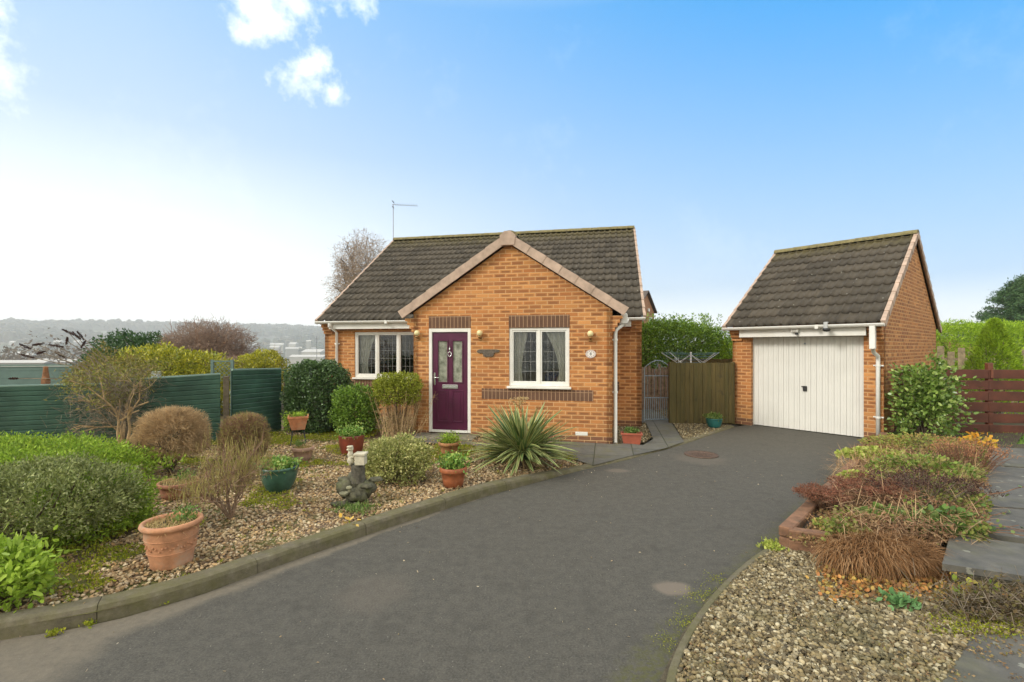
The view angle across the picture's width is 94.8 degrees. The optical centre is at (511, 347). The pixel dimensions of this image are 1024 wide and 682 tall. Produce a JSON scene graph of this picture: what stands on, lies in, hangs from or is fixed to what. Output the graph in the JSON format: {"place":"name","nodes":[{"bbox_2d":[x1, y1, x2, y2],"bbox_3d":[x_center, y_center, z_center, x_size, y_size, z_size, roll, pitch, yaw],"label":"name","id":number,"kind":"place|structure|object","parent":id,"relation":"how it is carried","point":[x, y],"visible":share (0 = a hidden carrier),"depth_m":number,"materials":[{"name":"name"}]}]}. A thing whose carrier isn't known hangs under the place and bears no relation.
{"place":"outdoors","nodes":[
{"label":"outdoors","id":0,"kind":"place"},
{"bbox_2d":[0,416,586,621],"bbox_3d":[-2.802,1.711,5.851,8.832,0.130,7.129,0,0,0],"label":"gravel","id":1,"kind":"structure","parent":0,"point":[208,554],"depth_m":4.74,"materials":[{"name":"gravel"}]},
{"bbox_2d":[0,522,80,612],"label":"shrub","id":2,"kind":"object","parent":1,"relation":"on","point":[20,569],"visible":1,"depth_m":3.05,"materials":[{"name":"green plant"}]},
{"bbox_2d":[0,450,156,550],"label":"shrub","id":3,"kind":"object","parent":1,"relation":"on","point":[29,475],"visible":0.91,"depth_m":3.85,"materials":[{"name":"green plant"}]},
{"bbox_2d":[8,461,165,551],"bbox_3d":[-3.832,1.389,4.308,1.075,0.711,1.103,0,0,0],"label":"juniper","id":4,"kind":"object","parent":1,"relation":"on","point":[128,522],"visible":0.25,"depth_m":4.13,"materials":[{"name":"green plant"}]},
{"bbox_2d":[0,428,185,498],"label":"juniper","id":5,"kind":"object","parent":1,"relation":"on","point":[19,447],"visible":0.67,"depth_m":5.59,"materials":[{"name":"green plant"}]},
{"bbox_2d":[8,329,182,452],"bbox_3d":[-6.330,0.759,7.360,1.958,2.083,1.825,0,0,32],"label":"buddleja","id":6,"kind":"object","parent":1,"relation":"on","point":[115,399],"visible":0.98,"depth_m":7.23,"materials":[{"name":"brown plant"}]},
{"bbox_2d":[57,338,154,383],"bbox_3d":[-9.012,0.807,10.486,1.914,2.048,1.804,0,0,0],"label":"laurel","id":7,"kind":"object","parent":1,"relation":"on","point":[109,358],"visible":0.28,"depth_m":10.31,"materials":[{"name":"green plant"}]},
{"bbox_2d":[129,404,213,472],"bbox_3d":[-4.494,1.223,6.247,0.918,0.934,1.008,0,0,0],"label":"clipped shrub","id":8,"kind":"object","parent":1,"relation":"on","point":[190,433],"visible":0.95,"depth_m":6.08,"materials":[{"name":"brown plant"}]},
{"bbox_2d":[138,502,204,571],"bbox_3d":[-2.648,1.457,3.670,0.459,0.454,0.478,0,0,-40],"label":"plant pot","id":9,"kind":"object","parent":1,"relation":"on","point":[170,541],"visible":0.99,"depth_m":3.56,"materials":[{"name":"ceramic"}]},
{"bbox_2d":[155,466,199,500],"bbox_3d":[-3.764,1.532,5.351,0.466,0.303,0.500,0,0,10],"label":"plant pot","id":10,"kind":"object","parent":1,"relation":"on","point":[164,485],"visible":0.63,"depth_m":5.25,"materials":[{"name":"ceramic"}]},
{"bbox_2d":[157,425,281,518],"bbox_3d":[-2.815,1.220,4.518,1.024,0.943,0.978,0,0,0],"label":"bare shrub","id":11,"kind":"object","parent":1,"relation":"on","point":[227,479],"visible":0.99,"depth_m":4.49,"materials":[{"name":"brown plant"}]},
{"bbox_2d":[211,360,233,416],"bbox_3d":[-6.778,1.026,11.025,0.500,1.471,0.050,0,0,-6],"label":"trellis","id":12,"kind":"object","parent":1,"relation":"on","point":[230,361],"visible":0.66,"depth_m":11.02,"materials":[{"name":"grey paint"}]},
{"bbox_2d":[205,410,272,464],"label":"clipped shrub","id":13,"kind":"object","parent":1,"relation":"on","point":[247,421],"visible":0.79,"depth_m":6.42,"materials":[{"name":"brown plant"}]},
{"bbox_2d":[254,454,307,493],"bbox_3d":[-2.685,1.466,5.522,0.562,0.435,0.607,0,0,15],"label":"plant pot","id":14,"kind":"object","parent":1,"relation":"on","point":[284,477],"visible":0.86,"depth_m":5.39,"materials":[{"name":"green ceramic"}]},
{"bbox_2d":[0,428,577,601],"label":"ground cover","id":15,"kind":"object","parent":1,"relation":"on","point":[87,562],"visible":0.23,"depth_m":4.66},
{"bbox_2d":[12,436,581,605],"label":"fallen leaves","id":16,"kind":"object","parent":1,"relation":"on","point":[191,562],"visible":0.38,"depth_m":5.05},
{"bbox_2d":[290,430,305,445],"bbox_3d":[-3.717,1.554,8.194,0.255,0.263,0.215,0,0,-23],"label":"pot stand","id":17,"kind":"object","parent":1,"relation":"on","point":[292,435],"visible":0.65,"depth_m":8.11,"materials":[{"name":"black metal"}]},
{"bbox_2d":[278,410,308,437],"bbox_3d":[-3.783,1.304,8.155,0.481,0.490,0.350,0,0,-23],"label":"plant pot","id":18,"kind":"object","parent":17,"relation":"on","point":[297,420],"visible":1,"depth_m":8.09,"materials":[{"name":"ceramic"}]},
{"bbox_2d":[291,439,317,462],"bbox_3d":[-3.080,1.510,6.967,0.410,0.347,0.372,0,0,40],"label":"plant pot","id":19,"kind":"object","parent":1,"relation":"on","point":[304,450],"visible":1,"depth_m":6.89,"materials":[{"name":"ceramic"}]},
{"bbox_2d":[279,358,353,435],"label":"holly bush","id":20,"kind":"object","parent":1,"relation":"on","point":[319,378],"visible":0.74,"depth_m":9.13,"materials":[{"name":"green plant"}]},
{"bbox_2d":[332,421,371,455],"bbox_3d":[-2.503,1.423,7.458,0.555,0.522,0.532,0,0,17],"label":"plant pot","id":21,"kind":"object","parent":1,"relation":"on","point":[353,435],"visible":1,"depth_m":7.34,"materials":[{"name":"red ceramic"}]},
{"bbox_2d":[328,382,382,436],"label":"box shrub","id":22,"kind":"object","parent":1,"relation":"on","point":[351,404],"visible":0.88,"depth_m":8.86,"materials":[{"name":"green plant"}]},
{"bbox_2d":[330,499,381,515],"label":"weeds","id":23,"kind":"object","parent":1,"relation":"on","point":[356,508],"visible":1,"depth_m":4.78,"materials":[{"name":"green plant"}]},
{"bbox_2d":[330,445,382,507],"bbox_3d":[-1.663,1.376,5.051,0.505,0.639,0.334,0,0,0],"label":"garden ornament","id":24,"kind":"object","parent":1,"relation":"on","point":[355,485],"visible":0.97,"depth_m":5.04,"materials":[{"name":"stone"}]},
{"bbox_2d":[361,370,437,437],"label":"flowering shrub","id":25,"kind":"object","parent":1,"relation":"on","point":[398,383],"visible":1,"depth_m":8.72,"materials":[{"name":"green plant"}]},
{"bbox_2d":[363,429,437,487],"bbox_3d":[-1.464,1.379,5.974,1.065,0.703,0.875,0,0,0],"label":"euonymus","id":26,"kind":"object","parent":1,"relation":"on","point":[408,453],"visible":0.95,"depth_m":5.78,"materials":[{"name":"green plant"}]},
{"bbox_2d":[434,430,461,454],"bbox_3d":[-1.017,1.483,7.414,0.449,0.402,0.434,0,0,-31],"label":"plant pot","id":27,"kind":"object","parent":1,"relation":"on","point":[447,443],"visible":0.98,"depth_m":7.32,"materials":[{"name":"orange ceramic"}]},
{"bbox_2d":[431,447,471,488],"bbox_3d":[-0.733,1.446,5.726,0.505,0.475,0.444,0,0,-11],"label":"plant pot","id":28,"kind":"object","parent":1,"relation":"on","point":[452,467],"visible":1,"depth_m":5.64,"materials":[{"name":"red ceramic"}]},
{"bbox_2d":[464,396,581,475],"bbox_3d":[0.124,1.214,6.804,1.817,1.069,1.873,0,0,0],"label":"yucca","id":29,"kind":"object","parent":1,"relation":"on","point":[522,442],"visible":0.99,"depth_m":6.58,"materials":[{"name":"green plant"}]},
{"bbox_2d":[0,425,865,681],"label":"driveway","id":30,"kind":"structure","parent":0,"point":[362,604],"depth_m":3.38,"materials":[{"name":"asphalt"}]},
{"bbox_2d":[44,600,169,638],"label":"kerb weeds","id":31,"kind":"object","parent":30,"relation":"on","point":[55,631],"visible":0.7,"depth_m":2.91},
{"bbox_2d":[649,572,724,651],"bbox_3d":[1.252,1.749,3.197,0.339,0.048,1.206,0,0,37],"label":"edging moss","id":32,"kind":"object","parent":30,"relation":"on","point":[694,615],"visible":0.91,"depth_m":3.11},
{"bbox_2d":[684,450,718,458],"bbox_3d":[3.093,1.752,7.705,0.524,0.016,0.521,0,0,0],"label":"manhole cover","id":33,"kind":"object","parent":30,"relation":"on","point":[701,454],"visible":1,"depth_m":7.69,"materials":[{"name":"metal"}]},
{"bbox_2d":[0,323,1023,582],"bbox_3d":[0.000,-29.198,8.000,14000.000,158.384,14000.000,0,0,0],"label":"ground","id":34,"kind":"structure","parent":0,"point":[258,339],"depth_m":13.16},
{"bbox_2d":[0,360,54,364],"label":"valley building","id":35,"kind":"structure","parent":34,"relation":"on","point":[7,362],"depth_m":171.05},
{"bbox_2d":[0,364,79,384],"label":"neighbour fence","id":36,"kind":"object","parent":34,"relation":"on","point":[23,371],"visible":0.18,"depth_m":11.58,"materials":[{"name":"teal paint"}]},
{"bbox_2d":[0,328,127,363],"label":"valley trees","id":37,"kind":"object","parent":34,"relation":"on","point":[13,356],"visible":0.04,"depth_m":193.72,"materials":[{"name":"plant"}]},
{"bbox_2d":[69,328,170,377],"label":"evergreen shrub","id":38,"kind":"object","parent":34,"relation":"on","point":[135,340],"visible":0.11,"depth_m":16.42,"materials":[{"name":"green plant"}]},
{"bbox_2d":[0,368,288,451],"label":"fence","id":39,"kind":"object","parent":34,"relation":"on","point":[24,409],"visible":0.54,"depth_m":8.09,"materials":[{"name":"wood"}]},
{"bbox_2d":[0,317,324,360],"bbox_3d":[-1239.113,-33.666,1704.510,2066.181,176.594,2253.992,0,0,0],"label":"woodland","id":40,"kind":"object","parent":34,"relation":"on","point":[14,329],"visible":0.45,"depth_m":1455.23,"materials":[{"name":"plant"}]},
{"bbox_2d":[92,339,232,415],"bbox_3d":[-8.760,0.912,12.057,3.349,2.222,2.596,0,0,0],"label":"laurel","id":41,"kind":"object","parent":34,"relation":"on","point":[179,360],"visible":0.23,"depth_m":11.68,"materials":[{"name":"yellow plant"}]},
{"bbox_2d":[153,313,282,366],"bbox_3d":[-10.000,0.509,15.569,3.466,3.314,4.069,0,0,0],"label":"bare thicket","id":42,"kind":"object","parent":34,"relation":"on","point":[200,338],"visible":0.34,"depth_m":15.17,"materials":[{"name":"plant"}]},
{"bbox_2d":[234,348,290,391],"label":"hedge","id":43,"kind":"object","parent":34,"relation":"on","point":[258,357],"visible":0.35,"depth_m":13.26,"materials":[{"name":"green plant"}]},
{"bbox_2d":[289,355,324,367],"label":"valley building","id":44,"kind":"structure","parent":34,"relation":"on","point":[293,359],"depth_m":561.17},
{"bbox_2d":[321,229,386,305],"bbox_3d":[-7.851,-2.287,24.943,3.964,8.271,3.831,0,0,22],"label":"tree","id":45,"kind":"object","parent":34,"relation":"on","point":[348,276],"visible":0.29,"depth_m":24.47,"materials":[{"name":"grey plant"}]},
{"bbox_2d":[0,425,733,640],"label":"kerb","id":46,"kind":"structure","parent":34,"relation":"on","point":[23,622],"depth_m":3.56,"materials":[{"name":"concrete"}]},
{"bbox_2d":[642,290,656,349],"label":"house","id":47,"kind":"structure","parent":34,"relation":"on","point":[650,307],"depth_m":42.76,"materials":[{"name":"brick"}]},
{"bbox_2d":[666,548,771,681],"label":"kerb","id":48,"kind":"structure","parent":34,"relation":"on","point":[679,652],"depth_m":2.97,"materials":[{"name":"concrete"}]},
{"bbox_2d":[722,229,941,439],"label":"garage","id":49,"kind":"structure","parent":34,"relation":"on","point":[871,300],"depth_m":10.09,"materials":[{"name":"orange brick"}]},
{"bbox_2d":[754,335,863,436],"bbox_3d":[6.146,0.750,9.897,0.056,1.995,2.088,0,0,-40],"label":"garage door","id":50,"kind":"structure","parent":49,"relation":"in","point":[808,383],"depth_m":9.81,"materials":[{"name":"beige paint"}]},
{"bbox_2d":[936,316,1023,379],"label":"conifer hedge","id":51,"kind":"object","parent":34,"relation":"on","point":[971,327],"visible":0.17,"depth_m":15.81,"materials":[{"name":"green plant"}]},
{"bbox_2d":[937,346,1023,402],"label":"rustic fence","id":52,"kind":"object","parent":34,"relation":"on","point":[950,358],"visible":0.2,"depth_m":14.25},
{"bbox_2d":[952,317,1023,413],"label":"conifer","id":53,"kind":"object","parent":34,"relation":"on","point":[993,333],"visible":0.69,"depth_m":11.45,"materials":[{"name":"green plant"}]},
{"bbox_2d":[954,274,1023,349],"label":"pine tree","id":54,"kind":"object","parent":34,"relation":"on","point":[1010,297],"visible":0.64,"depth_m":40.24,"materials":[{"name":"green plant"}]},
{"bbox_2d":[0,0,1023,327],"label":"sky","id":55,"kind":"structure","parent":0,"point":[161,160],"materials":[{"name":"blue"}]},
{"bbox_2d":[392,416,683,464],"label":"path","id":56,"kind":"structure","parent":0,"point":[664,433],"depth_m":8.18,"materials":[{"name":"concrete"}]},
{"bbox_2d":[644,360,667,420],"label":"garden gate","id":57,"kind":"structure","parent":56,"relation":"on","point":[654,399],"depth_m":10.99,"materials":[{"name":"metal"}]},
{"bbox_2d":[612,425,651,443],"bbox_3d":[2.489,1.752,9.853,0.748,0.001,3.069,0,0,12],"label":"gravel bed","id":58,"kind":"object","parent":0,"point":[639,429],"visible":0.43,"depth_m":9.46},
{"bbox_2d":[612,402,727,443],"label":"gravel","id":59,"kind":"structure","parent":58,"relation":"on","point":[689,434],"depth_m":9.95,"materials":[{"name":"gravel"}]},
{"bbox_2d":[621,426,642,444],"bbox_3d":[2.158,1.589,8.509,0.380,0.345,0.224,0,0,12],"label":"plant trough","id":60,"kind":"object","parent":59,"relation":"on","point":[631,435],"visible":1,"depth_m":8.45,"materials":[{"name":"ceramic"}]},
{"bbox_2d":[702,411,724,427],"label":"plant pot","id":61,"kind":"object","parent":59,"relation":"on","point":[715,420],"visible":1,"depth_m":10.16,"materials":[{"name":"teal ceramic"}]},
{"bbox_2d":[647,395,667,417],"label":"yard","id":62,"kind":"structure","parent":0,"point":[661,409],"depth_m":13.49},
{"bbox_2d":[314,226,645,443],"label":"house","id":63,"kind":"structure","parent":62,"relation":"on","point":[535,306],"depth_m":9.10,"materials":[{"name":"orange brick"}]},
{"bbox_2d":[352,332,413,378],"bbox_3d":[-3.050,0.234,11.616,1.820,1.222,0.261,0,0,12],"label":"window","id":64,"kind":"structure","parent":63,"relation":"in","point":[366,338],"depth_m":11.69,"materials":[{"name":"white plastic"}]},
{"bbox_2d":[433,332,467,429],"bbox_3d":[-1.200,0.651,9.086,0.715,1.881,0.115,0,0,12],"label":"door","id":65,"kind":"structure","parent":63,"relation":"in","point":[450,349],"depth_m":9.10,"materials":[{"name":"paint"}]},
{"bbox_2d":[507,327,570,389],"bbox_3d":[0.509,0.229,8.781,1.199,1.187,0.251,0,0,12],"label":"window","id":66,"kind":"structure","parent":63,"relation":"in","point":[558,336],"depth_m":8.80,"materials":[{"name":"white plastic"}]},
{"bbox_2d":[642,364,667,409],"bbox_3d":[4.000,1.107,13.304,1.530,1.310,0.070,0,0,-29],"label":"board fence","id":67,"kind":"object","parent":62,"relation":"on","point":[652,386],"visible":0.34,"depth_m":13.29,"materials":[{"name":"wood"}]},
{"bbox_2d":[642,311,732,394],"bbox_3d":[5.288,0.276,17.613,6.584,3.220,2.266,0,0,0],"label":"hedge","id":68,"kind":"object","parent":62,"relation":"on","point":[706,336],"visible":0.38,"depth_m":17.01,"materials":[{"name":"green plant"}]},
{"bbox_2d":[661,352,718,362],"bbox_3d":[4.784,0.943,12.600,1.315,1.638,1.314,0,0,28],"label":"rotary airer","id":69,"kind":"object","parent":62,"relation":"on","point":[689,356],"visible":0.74,"depth_m":12.58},
{"bbox_2d":[671,358,732,362],"bbox_3d":[6.758,1.053,14.535,3.716,1.418,0.070,0,0,0],"label":"trellis","id":70,"kind":"object","parent":62,"relation":"on","point":[729,360],"visible":0.16,"depth_m":14.50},
{"bbox_2d":[713,339,732,358],"bbox_3d":[7.954,0.704,17.238,1.730,2.135,1.489,0,0,0],"label":"conifer","id":71,"kind":"object","parent":62,"relation":"on","point":[730,350],"visible":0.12,"depth_m":17.02,"materials":[{"name":"green plant"}]},
{"bbox_2d":[675,423,722,439],"bbox_3d":[3.648,1.750,9.981,1.096,0.001,2.642,0,0,42],"label":"gravel bed","id":72,"kind":"object","parent":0,"point":[690,429],"visible":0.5,"depth_m":10.03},
{"bbox_2d":[668,362,734,423],"bbox_3d":[4.360,1.049,10.830,1.515,1.425,0.108,0,0,0],"label":"timber fence","id":73,"kind":"object","parent":72,"relation":"on","point":[696,391],"visible":0.9,"depth_m":10.79,"materials":[{"name":"wood"}]},
{"bbox_2d":[659,545,1023,681],"bbox_3d":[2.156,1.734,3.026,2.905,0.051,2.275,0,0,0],"label":"gravel","id":74,"kind":"structure","parent":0,"point":[746,614],"depth_m":2.84,"materials":[{"name":"gravel"}]},
{"bbox_2d":[756,536,789,551],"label":"weeds","id":75,"kind":"object","parent":74,"relation":"on","point":[766,544],"visible":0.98,"depth_m":4.08,"materials":[{"name":"green plant"}]},
{"bbox_2d":[681,554,1023,681],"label":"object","id":76,"kind":"structure","parent":74,"relation":"on","point":[934,657],"depth_m":2.71,"materials":[{"name":"gravel"}]},
{"bbox_2d":[788,527,916,569],"bbox_3d":[2.812,1.662,3.895,0.920,0.200,0.100,0,0,23],"label":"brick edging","id":77,"kind":"object","parent":74,"relation":"on","point":[796,545],"visible":0.28,"depth_m":4.00,"materials":[{"name":"brick"}]},
{"bbox_2d":[802,527,950,588],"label":"dead grass","id":78,"kind":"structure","parent":74,"relation":"on","point":[905,552],"depth_m":3.56,"materials":[{"name":"plant"}]},
{"bbox_2d":[805,561,974,609],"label":"leaf litter","id":79,"kind":"object","parent":74,"relation":"on","point":[859,584],"visible":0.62,"depth_m":3.38,"materials":[{"name":"brown plant"}]},
{"bbox_2d":[871,587,921,611],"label":"weed plant","id":80,"kind":"object","parent":74,"relation":"on","point":[898,600],"visible":0.96,"depth_m":3.16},
{"bbox_2d":[880,562,1023,635],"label":"dead shrub","id":81,"kind":"object","parent":74,"relation":"on","point":[995,607],"visible":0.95,"depth_m":3.03,"materials":[{"name":"brown plant"}]},
{"bbox_2d":[918,604,1023,641],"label":"moss","id":82,"kind":"object","parent":74,"relation":"on","point":[980,627],"visible":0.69,"depth_m":2.90,"materials":[{"name":"plant"}]},
{"bbox_2d":[949,571,1004,594],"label":"ivy leaves","id":83,"kind":"object","parent":74,"relation":"on","point":[954,577],"visible":0.15,"depth_m":3.27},
{"bbox_2d":[943,634,1023,681],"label":"paving slab","id":84,"kind":"structure","parent":74,"relation":"on","point":[979,668],"depth_m":2.59,"materials":[{"name":"stone"}]},
{"bbox_2d":[785,433,1023,550],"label":"bed soil","id":85,"kind":"structure","parent":0,"point":[1013,439],"depth_m":8.16,"materials":[{"name":"soil"}]},
{"bbox_2d":[779,502,817,546],"bbox_3d":[2.688,1.659,4.405,0.115,0.205,0.908,0,0,44],"label":"timber sleeper","id":86,"kind":"object","parent":85,"relation":"on","point":[796,518],"visible":0.63,"depth_m":4.26,"materials":[{"name":"wood"}]},
{"bbox_2d":[791,479,852,510],"bbox_3d":[3.043,1.479,4.629,0.517,0.319,0.515,0,0,-31],"label":"sedum","id":87,"kind":"object","parent":85,"relation":"on","point":[812,493],"visible":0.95,"depth_m":4.59,"materials":[{"name":"plant"}]},
{"bbox_2d":[820,510,897,530],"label":"dead grass","id":88,"kind":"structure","parent":85,"relation":"on","point":[829,515],"depth_m":4.21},
{"bbox_2d":[834,445,904,462],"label":"lime plant","id":89,"kind":"object","parent":85,"relation":"on","point":[867,449],"visible":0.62,"depth_m":6.68,"materials":[{"name":"green plant"}]},
{"bbox_2d":[824,472,919,505],"bbox_3d":[3.706,1.437,4.873,0.776,0.352,0.812,0,0,0],"label":"sedum","id":90,"kind":"object","parent":85,"relation":"on","point":[855,484],"visible":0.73,"depth_m":4.81,"materials":[{"name":"plant"}]},
{"bbox_2d":[854,502,905,523],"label":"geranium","id":91,"kind":"object","parent":85,"relation":"on","point":[876,507],"visible":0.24,"depth_m":4.37,"materials":[{"name":"green plant"}]},
{"bbox_2d":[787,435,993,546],"bbox_3d":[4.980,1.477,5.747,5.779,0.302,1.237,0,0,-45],"label":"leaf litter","id":92,"kind":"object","parent":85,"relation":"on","point":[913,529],"visible":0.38,"depth_m":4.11,"materials":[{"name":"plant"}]},
{"bbox_2d":[819,430,993,542],"bbox_3d":[5.002,1.460,5.656,6.250,0.326,1.091,0,0,-45],"label":"ground cover","id":93,"kind":"object","parent":85,"relation":"on","point":[834,521],"visible":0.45,"depth_m":4.36,"materials":[{"name":"plant"}]},
{"bbox_2d":[825,443,1003,484],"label":"dead stalks","id":94,"kind":"object","parent":85,"relation":"on","point":[852,458],"visible":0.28,"depth_m":6.22,"materials":[{"name":"plant"}]},
{"bbox_2d":[820,440,1009,552],"bbox_3d":[4.429,1.483,5.179,1.508,0.664,5.085,0,0,45],"label":"dead plant","id":95,"kind":"object","parent":85,"relation":"on","point":[898,502],"visible":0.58,"depth_m":4.13,"materials":[{"name":"plant"}]},
{"bbox_2d":[857,432,980,453],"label":"weeds","id":96,"kind":"object","parent":85,"relation":"on","point":[881,439],"visible":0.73,"depth_m":7.48,"materials":[{"name":"plant"}]},
{"bbox_2d":[860,465,984,509],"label":"hydrangea","id":97,"kind":"object","parent":85,"relation":"on","point":[907,482],"visible":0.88,"depth_m":4.63,"materials":[{"name":"plant"}]},
{"bbox_2d":[864,452,986,484],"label":"geranium","id":98,"kind":"object","parent":85,"relation":"on","point":[951,465],"visible":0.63,"depth_m":5.64,"materials":[{"name":"plant"}]},
{"bbox_2d":[883,349,982,436],"bbox_3d":[7.582,0.885,8.605,1.335,1.709,1.176,0,0,-24],"label":"camellia","id":99,"kind":"object","parent":85,"relation":"on","point":[924,401],"visible":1,"depth_m":8.47,"materials":[{"name":"green plant"}]},
{"bbox_2d":[899,503,996,539],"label":"geranium","id":100,"kind":"object","parent":85,"relation":"on","point":[937,511],"visible":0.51,"depth_m":4.03,"materials":[{"name":"plant"}]},
{"bbox_2d":[927,434,1023,471],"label":"dead fern","id":101,"kind":"object","parent":85,"relation":"on","point":[973,449],"visible":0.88,"depth_m":6.02,"materials":[{"name":"orange plant"}]},
{"bbox_2d":[946,480,1008,505],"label":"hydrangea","id":102,"kind":"object","parent":85,"relation":"on","point":[990,492],"visible":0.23,"depth_m":4.62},
{"bbox_2d":[959,431,998,449],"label":"autumn plant","id":103,"kind":"object","parent":85,"relation":"on","point":[972,435],"visible":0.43,"depth_m":7.35,"materials":[{"name":"yellow plant"}]},
{"bbox_2d":[888,431,1023,443],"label":"lawn","id":104,"kind":"structure","parent":0,"point":[897,433],"depth_m":8.98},
{"bbox_2d":[894,363,1023,432],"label":"slatted fence","id":105,"kind":"object","parent":104,"relation":"on","point":[989,396],"visible":0.49,"depth_m":9.06,"materials":[{"name":"wood"}]},
{"bbox_2d":[951,444,1023,598],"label":"patio base","id":106,"kind":"object","parent":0,"point":[976,578],"visible":0.14,"depth_m":3.32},
{"bbox_2d":[942,534,1023,582],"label":"paving slab","id":107,"kind":"structure","parent":106,"relation":"on","point":[977,558],"depth_m":3.48,"materials":[{"name":"stone"}]},
{"bbox_2d":[979,466,1023,508],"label":"paving slab","id":108,"kind":"structure","parent":106,"relation":"on","point":[1011,477],"depth_m":5.29,"materials":[{"name":"stone"}]},
{"bbox_2d":[979,507,1023,543],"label":"paving slab","id":109,"kind":"structure","parent":106,"relation":"on","point":[1014,517],"depth_m":4.17,"materials":[{"name":"stone"}]},
{"bbox_2d":[924,485,1023,535],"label":"bramble","id":110,"kind":"object","parent":109,"relation":"on","point":[1001,525],"visible":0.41,"depth_m":4.08,"materials":[{"name":"brown plant"}]},
{"bbox_2d":[987,447,1023,467],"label":"paving slab","id":111,"kind":"structure","parent":106,"relation":"on","point":[1018,462],"depth_m":6.62,"materials":[{"name":"stone"}]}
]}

